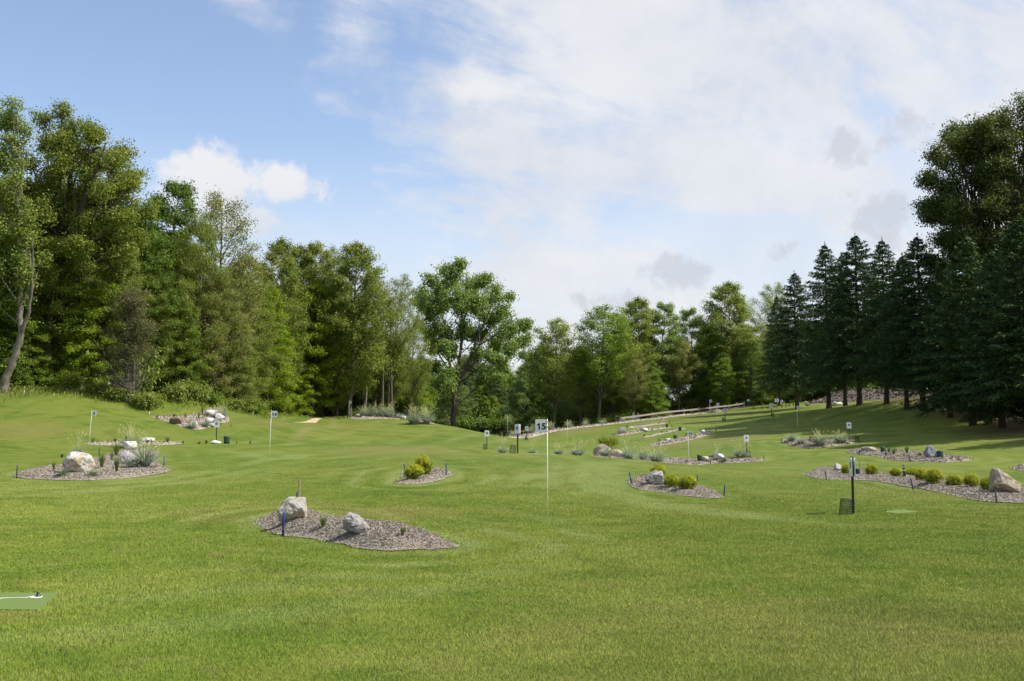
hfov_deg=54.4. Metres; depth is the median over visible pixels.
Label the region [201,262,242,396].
wood tree
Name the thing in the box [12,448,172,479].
mulch bed
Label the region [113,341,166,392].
wood shrub
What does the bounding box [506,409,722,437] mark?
mulch bed
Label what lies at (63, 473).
grass tuft
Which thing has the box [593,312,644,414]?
broadleaf tree
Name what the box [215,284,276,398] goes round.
wood tree
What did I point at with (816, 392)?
wood tree
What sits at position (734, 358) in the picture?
wood tree
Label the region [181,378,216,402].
wood shrub
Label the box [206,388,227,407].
wood shrub
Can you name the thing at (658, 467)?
golden shrub
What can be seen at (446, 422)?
wood shrub
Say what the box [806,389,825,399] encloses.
wood shrub
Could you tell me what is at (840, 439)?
grass clump
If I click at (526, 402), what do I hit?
wood tree
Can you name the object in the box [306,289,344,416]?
wood tree
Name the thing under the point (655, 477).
boulder
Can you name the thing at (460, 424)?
wood shrub
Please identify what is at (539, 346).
tree
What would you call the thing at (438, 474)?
mulch bed
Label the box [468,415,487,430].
wood shrub
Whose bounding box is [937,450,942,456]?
garden speaker
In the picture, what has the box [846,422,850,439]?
post sign
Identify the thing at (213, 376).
broadleaf tree
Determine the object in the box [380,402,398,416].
grass clump
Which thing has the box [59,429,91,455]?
grass clump
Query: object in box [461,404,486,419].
wood shrub
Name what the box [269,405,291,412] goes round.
wood shrub
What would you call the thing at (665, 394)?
wood tree
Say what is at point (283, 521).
blue stake
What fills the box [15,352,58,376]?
wood shrub
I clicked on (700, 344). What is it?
broadleaf tree
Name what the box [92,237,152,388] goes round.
wood tree
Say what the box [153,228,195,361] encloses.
wood tree
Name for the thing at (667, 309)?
broadleaf tree
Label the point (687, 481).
golden shrub
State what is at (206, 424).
grass clump
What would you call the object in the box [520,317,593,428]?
broadleaf tree
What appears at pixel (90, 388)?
wood shrub
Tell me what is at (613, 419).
wood shrub
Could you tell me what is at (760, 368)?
broadleaf tree
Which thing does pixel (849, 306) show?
spruce tree
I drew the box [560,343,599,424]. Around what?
broadleaf tree
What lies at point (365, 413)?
grass clump
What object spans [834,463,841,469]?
boulder
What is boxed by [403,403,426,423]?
grass clump
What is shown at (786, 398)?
wood tree
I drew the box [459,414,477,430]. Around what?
wood shrub
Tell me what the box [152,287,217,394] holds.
tree
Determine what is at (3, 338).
wood tree
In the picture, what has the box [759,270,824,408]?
spruce tree
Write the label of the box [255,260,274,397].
broadleaf tree
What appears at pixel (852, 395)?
mulch hillside
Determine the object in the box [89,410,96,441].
golf flag
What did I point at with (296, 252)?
broadleaf tree
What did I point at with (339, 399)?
broadleaf tree
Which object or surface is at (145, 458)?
grass clump
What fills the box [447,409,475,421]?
wood shrub
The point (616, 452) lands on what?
boulder
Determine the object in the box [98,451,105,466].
grass tuft
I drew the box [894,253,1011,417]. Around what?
spruce tree
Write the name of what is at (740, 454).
grass clump
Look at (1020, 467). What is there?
mulch bed
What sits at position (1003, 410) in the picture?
spruce tree
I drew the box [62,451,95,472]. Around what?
boulder
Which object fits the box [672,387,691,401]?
wood shrub
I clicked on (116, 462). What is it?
grass tuft
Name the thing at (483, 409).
wood shrub
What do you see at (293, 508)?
boulder
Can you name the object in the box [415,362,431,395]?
tree
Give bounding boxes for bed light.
[901,465,905,476]
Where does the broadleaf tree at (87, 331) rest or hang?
on the ground at (38, 430)
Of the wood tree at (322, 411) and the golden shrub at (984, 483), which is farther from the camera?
the wood tree at (322, 411)
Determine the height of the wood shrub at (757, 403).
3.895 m
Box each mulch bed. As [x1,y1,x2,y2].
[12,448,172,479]
[85,440,181,444]
[152,408,228,429]
[244,507,470,550]
[351,416,400,418]
[390,466,454,483]
[406,421,433,423]
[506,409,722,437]
[589,454,762,464]
[613,426,670,435]
[625,474,726,497]
[626,422,665,427]
[639,427,686,437]
[648,430,715,445]
[780,438,857,447]
[797,466,1023,502]
[846,448,973,461]
[1009,463,1023,470]
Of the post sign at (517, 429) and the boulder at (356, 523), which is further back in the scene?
the post sign at (517, 429)
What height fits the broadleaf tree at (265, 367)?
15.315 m
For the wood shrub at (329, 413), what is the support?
on the ground at (38, 430)
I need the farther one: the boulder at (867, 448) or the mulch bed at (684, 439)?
the mulch bed at (684, 439)
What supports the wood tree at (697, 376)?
on the ground at (38, 430)
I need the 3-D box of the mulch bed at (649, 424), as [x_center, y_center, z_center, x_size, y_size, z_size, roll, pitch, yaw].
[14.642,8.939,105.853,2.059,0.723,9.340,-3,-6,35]
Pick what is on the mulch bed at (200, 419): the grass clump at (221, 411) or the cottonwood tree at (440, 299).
the grass clump at (221, 411)
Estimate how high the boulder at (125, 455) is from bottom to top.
0.586 m
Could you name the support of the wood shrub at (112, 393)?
on the ground at (38, 430)
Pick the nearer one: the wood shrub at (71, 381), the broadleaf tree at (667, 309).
the wood shrub at (71, 381)
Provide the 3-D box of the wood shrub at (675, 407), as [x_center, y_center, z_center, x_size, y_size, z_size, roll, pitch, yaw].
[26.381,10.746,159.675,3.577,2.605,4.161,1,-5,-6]
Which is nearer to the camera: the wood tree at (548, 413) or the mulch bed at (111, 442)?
the mulch bed at (111, 442)
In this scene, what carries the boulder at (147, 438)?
on the mulch bed at (111, 442)
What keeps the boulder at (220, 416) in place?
on the mulch bed at (200, 419)
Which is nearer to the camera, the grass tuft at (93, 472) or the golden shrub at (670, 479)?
the golden shrub at (670, 479)
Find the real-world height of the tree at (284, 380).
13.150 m
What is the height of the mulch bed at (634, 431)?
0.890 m
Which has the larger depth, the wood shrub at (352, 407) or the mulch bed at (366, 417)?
the wood shrub at (352, 407)
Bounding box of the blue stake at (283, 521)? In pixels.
[282,512,284,536]
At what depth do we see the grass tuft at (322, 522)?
16.47 m
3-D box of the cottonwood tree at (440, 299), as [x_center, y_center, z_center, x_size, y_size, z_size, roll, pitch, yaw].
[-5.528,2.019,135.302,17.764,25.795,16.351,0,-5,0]
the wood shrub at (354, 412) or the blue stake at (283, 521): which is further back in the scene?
the wood shrub at (354, 412)
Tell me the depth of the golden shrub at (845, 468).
39.17 m
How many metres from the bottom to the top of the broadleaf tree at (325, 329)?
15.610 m
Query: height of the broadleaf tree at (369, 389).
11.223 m
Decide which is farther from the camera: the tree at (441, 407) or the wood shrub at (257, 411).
the tree at (441, 407)
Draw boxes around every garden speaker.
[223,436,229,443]
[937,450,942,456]
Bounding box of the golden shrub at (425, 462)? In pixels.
[413,454,432,473]
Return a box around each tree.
[0,93,59,392]
[0,175,37,345]
[0,181,38,373]
[0,202,45,375]
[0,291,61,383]
[7,180,101,376]
[8,97,166,384]
[12,189,108,362]
[24,195,121,358]
[47,261,139,387]
[65,230,143,382]
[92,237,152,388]
[98,206,178,371]
[109,221,159,373]
[131,176,216,365]
[134,251,188,390]
[136,271,184,391]
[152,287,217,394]
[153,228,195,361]
[155,210,240,384]
[166,259,229,371]
[173,183,283,377]
[175,271,258,396]
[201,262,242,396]
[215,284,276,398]
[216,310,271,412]
[222,269,285,392]
[224,253,289,400]
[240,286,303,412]
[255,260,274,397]
[257,235,314,408]
[269,338,319,416]
[275,241,328,413]
[284,282,347,417]
[286,240,357,416]
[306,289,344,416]
[306,312,363,416]
[308,242,356,416]
[311,239,402,417]
[341,383,380,415]
[343,266,412,414]
[347,330,383,407]
[361,307,387,410]
[361,346,413,417]
[369,273,426,417]
[371,343,406,416]
[371,379,416,416]
[373,304,399,416]
[378,304,405,410]
[379,322,412,417]
[380,360,434,421]
[393,311,437,417]
[408,256,536,426]
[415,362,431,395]
[418,357,435,385]
[425,386,439,402]
[428,372,444,396]
[432,375,451,399]
[434,398,448,421]
[450,385,477,419]
[452,353,478,386]
[454,357,487,406]
[456,375,480,409]
[471,387,487,404]
[474,395,491,429]
[481,380,508,408]
[484,396,501,411]
[491,365,516,409]
[503,362,548,432]
[519,344,545,365]
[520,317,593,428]
[520,364,556,427]
[522,352,567,429]
[540,350,576,427]
[559,302,644,423]
[559,371,591,425]
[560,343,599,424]
[574,362,603,423]
[581,365,631,423]
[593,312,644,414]
[609,295,668,418]
[614,348,655,415]
[621,341,667,412]
[631,361,673,418]
[635,301,689,414]
[642,348,668,406]
[659,337,701,413]
[668,306,712,400]
[687,324,731,409]
[688,281,765,402]
[689,349,709,398]
[704,357,737,408]
[723,335,740,390]
[724,332,774,405]
[739,282,806,373]
[746,328,792,403]
[753,295,794,405]
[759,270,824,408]
[773,341,809,402]
[785,241,869,408]
[798,355,821,400]
[800,233,895,404]
[809,252,869,405]
[809,346,849,393]
[841,239,915,403]
[858,253,925,408]
[864,233,954,410]
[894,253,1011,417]
[908,88,1023,336]
[911,233,1008,425]
[928,244,1023,427]
[951,212,1023,411]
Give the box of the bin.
[839,498,852,514]
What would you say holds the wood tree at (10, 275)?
on the ground at (38, 430)
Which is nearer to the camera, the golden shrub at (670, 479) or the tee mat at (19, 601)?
the tee mat at (19, 601)
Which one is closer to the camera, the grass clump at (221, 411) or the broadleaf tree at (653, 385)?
the grass clump at (221, 411)
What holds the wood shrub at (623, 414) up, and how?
on the ground at (38, 430)
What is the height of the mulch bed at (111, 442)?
0.306 m
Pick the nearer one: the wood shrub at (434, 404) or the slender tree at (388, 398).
the slender tree at (388, 398)
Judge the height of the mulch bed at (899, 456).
0.381 m
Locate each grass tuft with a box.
[56,469,67,474]
[85,470,100,474]
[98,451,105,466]
[112,442,121,454]
[113,453,120,470]
[319,516,327,525]
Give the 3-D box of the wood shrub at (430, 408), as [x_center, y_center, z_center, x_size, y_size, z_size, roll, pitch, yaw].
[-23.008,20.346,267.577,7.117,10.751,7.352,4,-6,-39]
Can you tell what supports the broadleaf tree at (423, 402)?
on the ground at (38, 430)
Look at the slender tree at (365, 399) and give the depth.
112.76 m
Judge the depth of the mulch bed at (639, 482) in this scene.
29.96 m
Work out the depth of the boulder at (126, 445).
50.98 m
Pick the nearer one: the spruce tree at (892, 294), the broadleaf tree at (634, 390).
the spruce tree at (892, 294)
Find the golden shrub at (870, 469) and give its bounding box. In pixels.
[865,462,878,474]
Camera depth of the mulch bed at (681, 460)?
59.53 m
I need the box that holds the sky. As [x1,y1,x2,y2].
[0,0,1023,403]
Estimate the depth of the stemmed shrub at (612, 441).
58.98 m
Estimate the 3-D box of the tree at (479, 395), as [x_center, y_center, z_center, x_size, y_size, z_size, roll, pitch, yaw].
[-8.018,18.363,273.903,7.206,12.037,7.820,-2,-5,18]
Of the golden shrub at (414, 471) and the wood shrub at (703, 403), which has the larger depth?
the wood shrub at (703, 403)
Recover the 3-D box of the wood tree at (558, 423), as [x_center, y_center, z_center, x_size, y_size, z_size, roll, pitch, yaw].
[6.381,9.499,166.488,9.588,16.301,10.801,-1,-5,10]
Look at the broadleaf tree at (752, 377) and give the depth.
156.54 m
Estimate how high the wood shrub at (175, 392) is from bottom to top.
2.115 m
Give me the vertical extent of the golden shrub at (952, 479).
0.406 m
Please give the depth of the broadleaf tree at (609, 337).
146.13 m
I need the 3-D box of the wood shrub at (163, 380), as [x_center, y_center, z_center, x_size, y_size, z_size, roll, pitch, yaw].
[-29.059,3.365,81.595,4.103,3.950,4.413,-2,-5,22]
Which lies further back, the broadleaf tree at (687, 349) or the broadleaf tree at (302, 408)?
the broadleaf tree at (687, 349)
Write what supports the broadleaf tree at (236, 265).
on the ground at (38, 430)
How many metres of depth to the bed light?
35.23 m
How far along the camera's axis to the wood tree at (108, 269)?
74.37 m
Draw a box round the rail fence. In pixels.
[620,401,744,423]
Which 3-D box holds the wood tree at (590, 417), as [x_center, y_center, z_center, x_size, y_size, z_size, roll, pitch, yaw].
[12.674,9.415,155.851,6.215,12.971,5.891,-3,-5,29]
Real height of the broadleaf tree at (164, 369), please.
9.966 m
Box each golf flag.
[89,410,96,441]
[269,411,276,459]
[535,419,547,518]
[688,431,692,452]
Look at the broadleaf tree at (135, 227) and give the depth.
79.03 m
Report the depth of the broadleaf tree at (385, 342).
115.29 m
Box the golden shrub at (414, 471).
[403,463,424,478]
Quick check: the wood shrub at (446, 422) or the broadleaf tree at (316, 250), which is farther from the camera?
the wood shrub at (446, 422)
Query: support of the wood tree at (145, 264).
on the ground at (38, 430)
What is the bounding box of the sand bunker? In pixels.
[300,418,336,422]
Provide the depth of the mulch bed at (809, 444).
64.83 m
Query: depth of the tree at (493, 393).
273.53 m
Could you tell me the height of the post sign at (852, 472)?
1.380 m
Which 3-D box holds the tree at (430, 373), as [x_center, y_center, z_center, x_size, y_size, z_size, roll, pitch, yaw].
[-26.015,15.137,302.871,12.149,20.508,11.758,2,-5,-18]
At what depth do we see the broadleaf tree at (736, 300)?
159.32 m
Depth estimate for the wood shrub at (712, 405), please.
157.94 m
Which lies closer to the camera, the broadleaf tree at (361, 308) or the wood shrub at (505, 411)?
the broadleaf tree at (361, 308)
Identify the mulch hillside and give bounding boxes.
[804,387,929,403]
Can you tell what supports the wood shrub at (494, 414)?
on the ground at (38, 430)
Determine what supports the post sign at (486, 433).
on the ground at (38, 430)
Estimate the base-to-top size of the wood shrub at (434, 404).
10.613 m
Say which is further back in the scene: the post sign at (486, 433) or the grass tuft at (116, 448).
the post sign at (486, 433)
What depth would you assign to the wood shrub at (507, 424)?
260.72 m
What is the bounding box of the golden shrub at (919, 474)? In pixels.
[914,467,926,479]
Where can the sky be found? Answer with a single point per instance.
(581, 155)
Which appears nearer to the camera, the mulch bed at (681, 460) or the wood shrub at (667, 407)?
the mulch bed at (681, 460)
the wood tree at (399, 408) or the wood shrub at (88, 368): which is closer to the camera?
the wood shrub at (88, 368)
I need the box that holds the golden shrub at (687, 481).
[675,475,697,489]
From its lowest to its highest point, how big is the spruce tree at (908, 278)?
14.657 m
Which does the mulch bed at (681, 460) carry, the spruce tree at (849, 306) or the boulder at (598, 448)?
the boulder at (598, 448)
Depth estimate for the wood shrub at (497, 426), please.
261.99 m
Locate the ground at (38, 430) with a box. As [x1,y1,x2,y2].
[0,376,1023,680]
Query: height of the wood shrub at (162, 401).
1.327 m
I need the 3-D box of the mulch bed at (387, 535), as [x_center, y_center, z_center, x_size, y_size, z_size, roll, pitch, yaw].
[-3.632,3.354,18.466,2.748,0.389,9.278,2,-5,-27]
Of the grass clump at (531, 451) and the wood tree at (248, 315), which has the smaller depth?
the grass clump at (531, 451)
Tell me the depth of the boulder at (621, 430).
92.62 m
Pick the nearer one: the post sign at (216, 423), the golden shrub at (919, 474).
the golden shrub at (919, 474)
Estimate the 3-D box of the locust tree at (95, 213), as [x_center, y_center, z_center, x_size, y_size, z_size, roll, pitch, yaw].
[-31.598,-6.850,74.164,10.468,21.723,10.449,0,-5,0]
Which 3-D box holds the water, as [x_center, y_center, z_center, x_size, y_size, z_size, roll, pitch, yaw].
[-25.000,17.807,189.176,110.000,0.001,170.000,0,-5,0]
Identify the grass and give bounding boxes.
[0,383,351,420]
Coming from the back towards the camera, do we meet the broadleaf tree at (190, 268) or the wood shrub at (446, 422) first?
the wood shrub at (446, 422)
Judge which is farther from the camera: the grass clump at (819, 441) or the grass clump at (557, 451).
the grass clump at (819, 441)
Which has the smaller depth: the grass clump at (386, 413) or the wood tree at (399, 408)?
the grass clump at (386, 413)
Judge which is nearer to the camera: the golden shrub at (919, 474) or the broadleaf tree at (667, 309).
the golden shrub at (919, 474)
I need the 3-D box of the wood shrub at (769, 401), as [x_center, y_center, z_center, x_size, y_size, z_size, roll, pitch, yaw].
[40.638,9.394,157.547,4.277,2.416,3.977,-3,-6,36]
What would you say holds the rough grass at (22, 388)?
on the ground at (38, 430)
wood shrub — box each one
[10,374,38,386]
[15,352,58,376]
[36,374,63,388]
[39,344,83,377]
[50,339,112,385]
[57,372,87,388]
[78,381,111,394]
[100,386,132,401]
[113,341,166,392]
[123,390,166,410]
[151,361,182,392]
[151,391,167,406]
[157,379,193,402]
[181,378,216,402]
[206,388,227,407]
[221,396,245,412]
[246,398,267,414]
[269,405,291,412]
[304,401,326,417]
[324,407,345,416]
[335,402,362,413]
[343,408,359,415]
[422,402,435,413]
[427,397,439,409]
[440,414,456,425]
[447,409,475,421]
[456,416,470,428]
[458,400,476,414]
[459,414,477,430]
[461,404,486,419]
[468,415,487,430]
[472,402,495,417]
[479,415,497,430]
[487,406,502,419]
[489,416,507,430]
[495,398,516,429]
[499,416,514,430]
[600,414,619,422]
[615,408,634,420]
[659,402,672,414]
[669,400,683,412]
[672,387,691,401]
[677,397,703,411]
[694,394,710,407]
[705,387,723,408]
[732,387,749,405]
[746,386,765,404]
[761,393,781,403]
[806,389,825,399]
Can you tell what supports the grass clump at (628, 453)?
on the mulch bed at (681, 460)
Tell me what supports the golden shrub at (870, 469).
on the mulch bed at (977, 493)
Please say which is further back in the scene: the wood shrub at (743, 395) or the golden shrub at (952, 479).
the wood shrub at (743, 395)
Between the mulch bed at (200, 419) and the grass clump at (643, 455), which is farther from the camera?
the mulch bed at (200, 419)
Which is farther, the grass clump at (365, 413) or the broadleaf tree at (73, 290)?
the grass clump at (365, 413)
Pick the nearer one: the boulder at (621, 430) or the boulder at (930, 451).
the boulder at (930, 451)
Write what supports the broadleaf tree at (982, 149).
on the ground at (38, 430)
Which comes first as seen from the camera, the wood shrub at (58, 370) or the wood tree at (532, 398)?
the wood shrub at (58, 370)
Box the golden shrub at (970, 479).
[962,471,979,486]
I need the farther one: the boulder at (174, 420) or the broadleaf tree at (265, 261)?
the broadleaf tree at (265, 261)
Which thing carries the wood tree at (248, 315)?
on the ground at (38, 430)
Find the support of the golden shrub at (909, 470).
on the mulch bed at (977, 493)
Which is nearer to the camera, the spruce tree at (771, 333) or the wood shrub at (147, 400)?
the wood shrub at (147, 400)
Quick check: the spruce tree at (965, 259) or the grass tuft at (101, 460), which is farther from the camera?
the spruce tree at (965, 259)
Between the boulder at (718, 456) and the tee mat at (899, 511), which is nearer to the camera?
the tee mat at (899, 511)
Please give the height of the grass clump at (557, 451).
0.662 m
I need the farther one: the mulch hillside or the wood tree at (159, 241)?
the mulch hillside
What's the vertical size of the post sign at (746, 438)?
1.380 m
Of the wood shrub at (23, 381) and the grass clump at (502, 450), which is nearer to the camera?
the grass clump at (502, 450)
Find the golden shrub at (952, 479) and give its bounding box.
[944,473,963,485]
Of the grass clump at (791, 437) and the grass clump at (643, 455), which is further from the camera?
the grass clump at (791, 437)
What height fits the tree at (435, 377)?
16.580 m
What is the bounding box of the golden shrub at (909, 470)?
[906,466,917,474]
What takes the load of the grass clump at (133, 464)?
on the mulch bed at (107, 470)
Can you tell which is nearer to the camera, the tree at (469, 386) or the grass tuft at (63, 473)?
the grass tuft at (63, 473)
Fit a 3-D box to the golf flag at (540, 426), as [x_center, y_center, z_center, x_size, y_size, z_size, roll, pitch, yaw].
[0.637,2.797,21.342,0.271,2.230,0.030,0,-5,0]
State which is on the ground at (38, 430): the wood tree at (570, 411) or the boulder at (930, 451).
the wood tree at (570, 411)
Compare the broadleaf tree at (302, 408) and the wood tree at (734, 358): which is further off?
the wood tree at (734, 358)
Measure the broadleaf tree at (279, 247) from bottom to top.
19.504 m
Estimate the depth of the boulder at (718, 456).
60.24 m
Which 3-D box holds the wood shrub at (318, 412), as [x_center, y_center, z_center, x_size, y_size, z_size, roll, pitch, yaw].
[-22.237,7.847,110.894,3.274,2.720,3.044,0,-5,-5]
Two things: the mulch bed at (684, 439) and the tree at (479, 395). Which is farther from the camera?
the tree at (479, 395)
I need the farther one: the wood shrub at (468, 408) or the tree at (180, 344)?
the wood shrub at (468, 408)
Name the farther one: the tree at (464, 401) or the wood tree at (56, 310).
the tree at (464, 401)
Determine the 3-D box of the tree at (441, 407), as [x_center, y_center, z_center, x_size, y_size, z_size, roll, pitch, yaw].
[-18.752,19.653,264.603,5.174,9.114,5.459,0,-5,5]
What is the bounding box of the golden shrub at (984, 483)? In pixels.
[978,476,989,489]
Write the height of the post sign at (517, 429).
1.380 m
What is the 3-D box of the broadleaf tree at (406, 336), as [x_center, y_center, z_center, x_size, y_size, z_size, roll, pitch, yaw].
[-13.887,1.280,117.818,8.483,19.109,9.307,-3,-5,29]
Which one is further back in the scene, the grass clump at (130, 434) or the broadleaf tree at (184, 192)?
the broadleaf tree at (184, 192)
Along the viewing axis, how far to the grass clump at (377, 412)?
108.42 m
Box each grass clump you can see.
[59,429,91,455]
[116,422,149,444]
[119,458,142,467]
[123,430,169,466]
[184,421,200,427]
[201,420,211,426]
[215,402,228,416]
[357,404,373,416]
[368,401,385,416]
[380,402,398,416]
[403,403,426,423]
[420,404,437,422]
[496,433,508,452]
[526,438,536,452]
[528,424,534,432]
[546,421,555,429]
[551,441,567,453]
[565,437,592,454]
[597,448,611,455]
[619,435,641,458]
[635,446,651,458]
[641,443,667,461]
[711,441,723,454]
[730,437,754,457]
[785,433,800,440]
[793,437,807,443]
[806,428,830,444]
[832,429,853,442]
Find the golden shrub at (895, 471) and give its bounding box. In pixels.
[888,467,902,475]
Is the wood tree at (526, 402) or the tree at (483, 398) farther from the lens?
the tree at (483, 398)
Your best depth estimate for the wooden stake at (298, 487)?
19.22 m
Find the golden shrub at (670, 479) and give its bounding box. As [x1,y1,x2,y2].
[663,473,678,486]
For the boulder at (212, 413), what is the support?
on the mulch bed at (200, 419)
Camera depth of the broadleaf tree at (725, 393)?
153.47 m
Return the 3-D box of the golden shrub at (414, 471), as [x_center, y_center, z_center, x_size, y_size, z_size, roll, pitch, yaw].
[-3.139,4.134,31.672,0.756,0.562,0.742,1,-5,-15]
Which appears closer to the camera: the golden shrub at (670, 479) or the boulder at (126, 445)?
the golden shrub at (670, 479)
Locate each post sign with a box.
[214,420,219,439]
[485,430,488,447]
[515,424,520,452]
[744,435,748,450]
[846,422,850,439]
[849,457,855,513]
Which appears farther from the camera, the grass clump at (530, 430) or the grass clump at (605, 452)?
the grass clump at (530, 430)
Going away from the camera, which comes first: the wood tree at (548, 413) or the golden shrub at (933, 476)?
the golden shrub at (933, 476)
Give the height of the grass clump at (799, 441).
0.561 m
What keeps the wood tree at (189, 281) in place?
on the ground at (38, 430)
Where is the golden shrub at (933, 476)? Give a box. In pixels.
[922,468,943,483]
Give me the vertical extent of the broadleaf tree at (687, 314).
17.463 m
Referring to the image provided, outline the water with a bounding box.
[477,431,529,436]
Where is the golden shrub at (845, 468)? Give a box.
[841,462,848,473]
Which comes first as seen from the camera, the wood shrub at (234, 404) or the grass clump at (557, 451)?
the grass clump at (557, 451)
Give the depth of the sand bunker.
93.12 m
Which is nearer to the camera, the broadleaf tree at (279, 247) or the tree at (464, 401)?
the broadleaf tree at (279, 247)
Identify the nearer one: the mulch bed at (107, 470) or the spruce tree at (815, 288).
the mulch bed at (107, 470)
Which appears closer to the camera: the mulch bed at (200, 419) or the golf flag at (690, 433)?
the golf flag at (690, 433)
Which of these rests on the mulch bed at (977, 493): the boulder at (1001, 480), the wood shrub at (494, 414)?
the boulder at (1001, 480)
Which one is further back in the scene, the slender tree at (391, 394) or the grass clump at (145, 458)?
the slender tree at (391, 394)
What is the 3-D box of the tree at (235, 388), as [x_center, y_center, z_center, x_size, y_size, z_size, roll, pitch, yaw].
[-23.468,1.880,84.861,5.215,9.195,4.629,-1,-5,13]
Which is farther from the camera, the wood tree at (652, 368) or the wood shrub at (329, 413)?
the wood tree at (652, 368)
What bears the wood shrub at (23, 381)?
on the ground at (38, 430)
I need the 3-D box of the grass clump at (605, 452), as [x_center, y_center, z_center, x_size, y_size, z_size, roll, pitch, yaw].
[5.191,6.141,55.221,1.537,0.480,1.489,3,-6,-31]
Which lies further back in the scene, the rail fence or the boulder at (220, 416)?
the rail fence
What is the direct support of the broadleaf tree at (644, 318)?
on the ground at (38, 430)
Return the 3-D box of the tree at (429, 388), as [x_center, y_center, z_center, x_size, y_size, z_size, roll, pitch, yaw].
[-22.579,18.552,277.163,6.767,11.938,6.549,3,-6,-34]
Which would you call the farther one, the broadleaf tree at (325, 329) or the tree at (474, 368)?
the tree at (474, 368)
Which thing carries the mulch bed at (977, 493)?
on the ground at (38, 430)
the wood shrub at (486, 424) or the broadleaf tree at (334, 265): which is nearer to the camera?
the broadleaf tree at (334, 265)
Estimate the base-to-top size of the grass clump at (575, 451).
0.998 m
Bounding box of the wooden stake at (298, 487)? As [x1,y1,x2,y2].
[298,479,299,496]
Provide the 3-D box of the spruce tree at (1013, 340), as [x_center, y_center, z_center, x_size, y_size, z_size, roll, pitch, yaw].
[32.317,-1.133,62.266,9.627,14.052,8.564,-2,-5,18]
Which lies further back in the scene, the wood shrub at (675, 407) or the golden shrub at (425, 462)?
the wood shrub at (675, 407)
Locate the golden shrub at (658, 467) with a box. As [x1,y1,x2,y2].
[650,463,666,474]
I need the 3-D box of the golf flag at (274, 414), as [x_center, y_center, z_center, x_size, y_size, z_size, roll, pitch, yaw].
[-10.274,4.131,42.805,0.271,2.230,0.030,1,-5,0]
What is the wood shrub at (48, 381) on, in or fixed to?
on the ground at (38, 430)
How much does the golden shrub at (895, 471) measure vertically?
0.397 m
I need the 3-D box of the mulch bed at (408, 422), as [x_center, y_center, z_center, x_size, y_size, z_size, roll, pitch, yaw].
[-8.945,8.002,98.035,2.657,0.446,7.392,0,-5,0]
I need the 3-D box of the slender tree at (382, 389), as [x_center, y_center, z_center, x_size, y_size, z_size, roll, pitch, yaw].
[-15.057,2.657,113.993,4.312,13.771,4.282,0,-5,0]
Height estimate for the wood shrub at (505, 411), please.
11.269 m
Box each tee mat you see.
[0,592,58,610]
[883,510,917,513]
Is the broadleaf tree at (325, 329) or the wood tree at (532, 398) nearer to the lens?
the broadleaf tree at (325, 329)
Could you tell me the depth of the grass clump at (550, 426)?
110.38 m
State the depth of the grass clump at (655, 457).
57.45 m
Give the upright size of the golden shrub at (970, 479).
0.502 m
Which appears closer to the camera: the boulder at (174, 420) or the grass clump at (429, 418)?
the boulder at (174, 420)
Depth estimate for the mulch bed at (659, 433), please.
90.25 m
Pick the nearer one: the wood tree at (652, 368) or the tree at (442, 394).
the wood tree at (652, 368)
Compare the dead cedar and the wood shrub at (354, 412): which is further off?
the wood shrub at (354, 412)
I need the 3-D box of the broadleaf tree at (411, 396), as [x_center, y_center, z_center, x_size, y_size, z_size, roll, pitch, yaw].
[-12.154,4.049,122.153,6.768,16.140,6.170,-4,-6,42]
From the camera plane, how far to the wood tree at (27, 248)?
80.52 m
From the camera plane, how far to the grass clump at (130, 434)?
55.42 m
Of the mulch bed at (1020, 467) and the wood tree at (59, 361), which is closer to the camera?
the mulch bed at (1020, 467)
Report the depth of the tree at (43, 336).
71.89 m
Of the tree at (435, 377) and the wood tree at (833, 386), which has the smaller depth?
the wood tree at (833, 386)
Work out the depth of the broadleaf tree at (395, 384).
116.09 m
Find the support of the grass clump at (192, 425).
on the mulch bed at (200, 419)
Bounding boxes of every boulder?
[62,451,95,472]
[119,450,137,463]
[122,441,137,449]
[141,437,153,441]
[169,417,183,423]
[205,410,216,416]
[215,413,224,419]
[277,496,306,521]
[343,512,368,533]
[593,444,609,454]
[610,449,622,456]
[618,428,625,433]
[645,470,663,484]
[713,453,723,459]
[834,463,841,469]
[861,447,876,450]
[924,445,936,457]
[989,468,1020,492]
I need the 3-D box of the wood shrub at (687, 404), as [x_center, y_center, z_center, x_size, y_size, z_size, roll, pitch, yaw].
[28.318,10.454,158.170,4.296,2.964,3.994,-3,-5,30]
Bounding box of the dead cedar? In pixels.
[94,285,165,403]
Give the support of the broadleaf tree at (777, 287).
on the ground at (38, 430)
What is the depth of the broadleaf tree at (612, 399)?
150.47 m
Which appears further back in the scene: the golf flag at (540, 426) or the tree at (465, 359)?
the tree at (465, 359)
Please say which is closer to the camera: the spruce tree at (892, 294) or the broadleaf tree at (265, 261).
the spruce tree at (892, 294)
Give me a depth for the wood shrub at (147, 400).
69.05 m
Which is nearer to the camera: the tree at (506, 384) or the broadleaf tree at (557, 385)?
the broadleaf tree at (557, 385)
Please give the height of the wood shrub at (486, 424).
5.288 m
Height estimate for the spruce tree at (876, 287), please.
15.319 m
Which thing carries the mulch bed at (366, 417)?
on the ground at (38, 430)
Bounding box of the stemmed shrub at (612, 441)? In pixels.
[595,435,618,448]
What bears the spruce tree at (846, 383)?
on the ground at (38, 430)
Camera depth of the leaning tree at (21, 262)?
69.31 m
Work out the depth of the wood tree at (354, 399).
117.75 m
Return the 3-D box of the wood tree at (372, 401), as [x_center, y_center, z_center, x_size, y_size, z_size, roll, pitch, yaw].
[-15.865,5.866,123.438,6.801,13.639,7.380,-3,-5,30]

